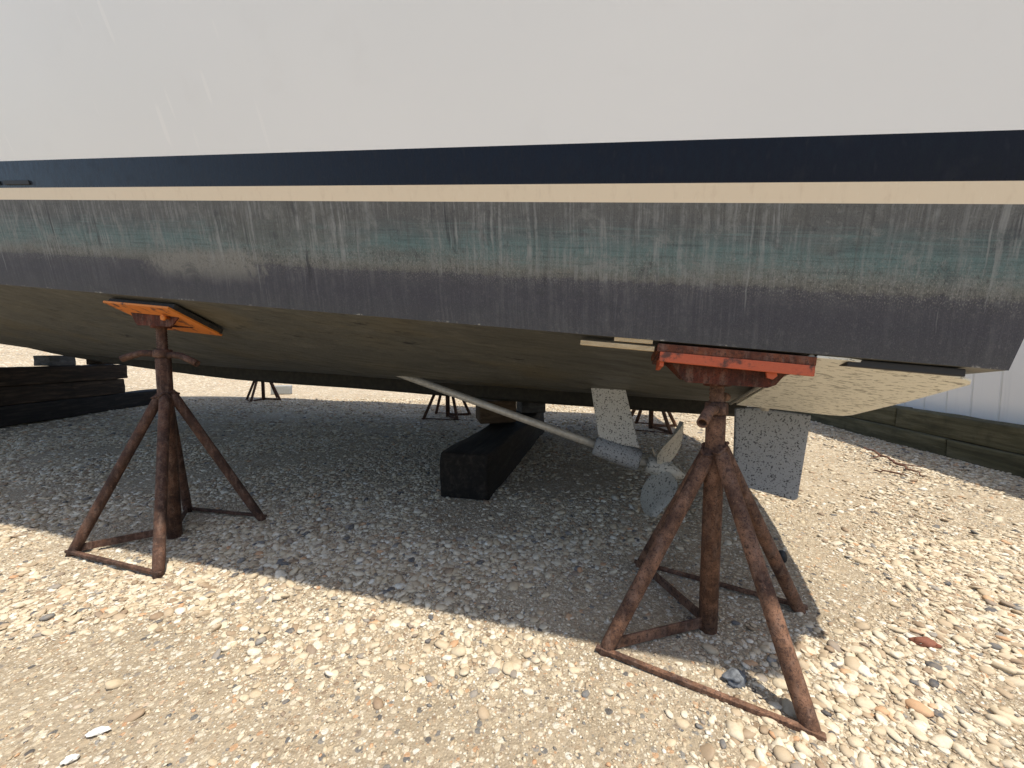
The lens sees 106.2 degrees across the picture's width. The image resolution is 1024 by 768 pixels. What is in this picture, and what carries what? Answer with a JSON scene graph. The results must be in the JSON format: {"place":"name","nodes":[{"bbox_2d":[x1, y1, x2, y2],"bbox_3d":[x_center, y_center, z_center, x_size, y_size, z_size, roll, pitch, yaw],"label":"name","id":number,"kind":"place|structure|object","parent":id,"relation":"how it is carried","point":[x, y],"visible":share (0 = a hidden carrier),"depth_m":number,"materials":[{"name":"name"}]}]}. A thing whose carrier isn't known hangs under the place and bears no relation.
{"place":"outdoors","nodes":[
{"label":"outdoors","id":0,"kind":"place"},
{"bbox_2d":[0,344,1023,767],"bbox_3d":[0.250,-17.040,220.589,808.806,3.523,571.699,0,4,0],"label":"ground","id":1,"kind":"structure","parent":0,"point":[196,388],"depth_m":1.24,"materials":[{"name":"beige gravel"}]},
{"bbox_2d":[59,753,79,764],"bbox_3d":[-0.980,0.832,0.853,0.031,0.016,0.017,-3,5,-34],"label":"shell","id":2,"kind":"object","parent":1,"relation":"on","point":[71,758],"visible":1,"depth_m":0.85,"materials":[{"name":"white"}]},
{"bbox_2d":[0,389,156,426],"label":"crib timber","id":3,"kind":"object","parent":1,"relation":"on","point":[13,415],"visible":0.8,"depth_m":5.61,"materials":[{"name":"black wood"}]},
{"bbox_2d":[0,379,124,406],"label":"crib timber","id":4,"kind":"object","parent":3,"relation":"on","point":[20,394],"visible":0.84,"depth_m":5.47,"materials":[{"name":"brown wood"}]},
{"bbox_2d":[0,364,127,385],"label":"crib timber","id":5,"kind":"object","parent":4,"relation":"on","point":[18,375],"visible":0.94,"depth_m":5.46,"materials":[{"name":"brown wood"}]},
{"bbox_2d":[33,355,75,365],"bbox_3d":[-6.667,-0.343,5.615,0.226,0.156,0.365,-1,4,-7],"label":"wood block","id":6,"kind":"object","parent":5,"relation":"on","point":[50,360],"depth_m":5.49,"materials":[{"name":"grey wood"}]},
{"bbox_2d":[86,360,112,364],"bbox_3d":[-6.645,-0.364,6.263,0.227,0.097,0.346,-1,4,-7],"label":"wood block","id":7,"kind":"object","parent":5,"relation":"on","point":[91,362],"depth_m":6.10,"materials":[{"name":"brown wood"}]},
{"bbox_2d":[84,726,110,737],"bbox_3d":[-0.985,0.828,0.917,0.050,0.014,0.022,-2,5,-23],"label":"shell","id":8,"kind":"object","parent":1,"relation":"on","point":[99,730],"visible":1,"depth_m":0.91,"materials":[{"name":"white"}]},
{"bbox_2d":[64,298,266,578],"bbox_3d":[-1.665,0.192,1.880,0.624,1.202,0.592,1,4,15],"label":"boat stand","id":9,"kind":"object","parent":1,"relation":"on","point":[172,492],"visible":0.98,"depth_m":1.84,"materials":[{"name":"metal"}]},
{"bbox_2d":[0,0,1023,517],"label":"motor boat","id":10,"kind":"object","parent":9,"relation":"on","point":[476,202],"visible":0.91,"depth_m":1.19,"materials":[{"name":"white paint"}]},
{"bbox_2d":[245,381,280,401],"bbox_3d":[-5.017,-0.247,7.738,0.592,1.202,0.624,-3,5,-39],"label":"boat stand","id":11,"kind":"object","parent":1,"relation":"on","point":[276,394],"visible":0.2,"depth_m":7.71,"materials":[{"name":"red metal"}]},
{"bbox_2d":[271,385,291,394],"bbox_3d":[-5.351,0.139,8.935,0.408,0.206,0.208,-1,4,-17],"label":"concrete block","id":12,"kind":"object","parent":1,"relation":"on","point":[283,389],"depth_m":8.86,"materials":[{"name":"grey concrete"}]},
{"bbox_2d":[421,395,470,419],"bbox_3d":[-0.970,-0.087,5.585,0.624,1.202,0.592,1,4,15],"label":"boat stand","id":13,"kind":"object","parent":1,"relation":"on","point":[456,414],"visible":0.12,"depth_m":5.56,"materials":[{"name":"red metal"}]},
{"bbox_2d":[440,408,543,499],"bbox_3d":[-0.036,0.500,3.480,0.342,0.316,2.253,1,4,13],"label":"keel timber","id":14,"kind":"object","parent":1,"relation":"on","point":[482,463],"visible":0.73,"depth_m":2.50,"materials":[{"name":"black wood"}]},
{"bbox_2d":[475,399,515,423],"bbox_3d":[-0.155,0.240,3.557,0.339,0.204,0.305,-1,4,-13],"label":"wood block","id":15,"kind":"object","parent":14,"relation":"on","point":[484,416],"depth_m":3.42,"materials":[{"name":"brown wood"}]},
{"bbox_2d":[516,402,544,412],"bbox_3d":[0.199,0.207,4.147,0.267,0.184,0.246,-1,4,-13],"label":"wood block","id":16,"kind":"object","parent":14,"relation":"on","point":[524,407],"depth_m":4.04,"materials":[{"name":"grey wood"}]},
{"bbox_2d":[631,410,676,433],"bbox_3d":[1.751,0.107,4.809,0.601,0.968,0.592,3,5,31],"label":"boat stand","id":17,"kind":"object","parent":1,"relation":"on","point":[657,426],"visible":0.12,"depth_m":4.81,"materials":[{"name":"red metal"}]},
{"bbox_2d":[595,343,826,742],"bbox_3d":[0.641,0.357,1.238,0.601,0.968,0.592,3,5,31],"label":"boat stand","id":18,"kind":"object","parent":1,"relation":"on","point":[714,469],"visible":0.98,"depth_m":1.17,"materials":[{"name":"metal"}]},
{"bbox_2d":[580,340,654,351],"bbox_3d":[0.329,-0.120,1.210,0.221,0.037,0.060,1,4,16],"label":"wood shim","id":19,"kind":"object","parent":18,"relation":"on","point":[617,345],"visible":1,"depth_m":1.18,"materials":[{"name":"beige wood"}]},
{"bbox_2d":[614,337,652,344],"bbox_3d":[0.376,-0.136,1.195,0.113,0.026,0.060,1,4,16],"label":"wood shim","id":20,"kind":"object","parent":19,"relation":"on","point":[631,340],"visible":0.88,"depth_m":1.17,"materials":[{"name":"beige wood"}]},
{"bbox_2d":[722,667,746,688],"bbox_3d":[0.616,0.812,1.060,0.072,0.040,0.049,-2,5,-23],"label":"grey rock","id":21,"kind":"object","parent":1,"relation":"on","point":[734,677],"visible":1,"depth_m":1.05,"materials":[{"name":"stone"}]},
{"bbox_2d":[874,469,907,475],"bbox_3d":[2.858,0.667,2.904,0.187,0.026,0.042,4,6,41],"label":"twig","id":22,"kind":"object","parent":1,"relation":"on","point":[890,472],"visible":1,"depth_m":2.90,"materials":[{"name":"brown wood"}]},
{"bbox_2d":[863,447,924,476],"bbox_3d":[3.142,0.633,3.196,0.232,0.054,0.775,0,4,3],"label":"twig","id":23,"kind":"object","parent":1,"relation":"on","point":[892,460],"visible":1,"depth_m":3.12,"materials":[{"name":"brown wood"}]},
{"bbox_2d":[774,405,1023,477],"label":"timber edging","id":24,"kind":"object","parent":1,"relation":"on","point":[994,445],"visible":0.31,"depth_m":3.46,"materials":[{"name":"brown wood"}]},
{"bbox_2d":[908,637,941,648],"bbox_3d":[1.284,0.805,1.196,0.077,0.030,0.039,2,4,20],"label":"brick chip","id":25,"kind":"object","parent":1,"relation":"on","point":[926,642],"visible":1,"depth_m":1.19,"materials":[{"name":"brick"}]},
{"bbox_2d":[896,340,1023,424],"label":"white shed","id":26,"kind":"structure","parent":1,"relation":"on","point":[997,396],"depth_m":3.35,"materials":[{"name":"plastic"}]},
{"bbox_2d":[779,550,786,562],"bbox_3d":[1.184,0.761,1.690,0.040,0.060,0.038,1,4,15],"label":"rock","id":27,"kind":"object","parent":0,"point":[783,554],"visible":0.52,"depth_m":1.67,"materials":[{"name":"black stone"}]}
]}

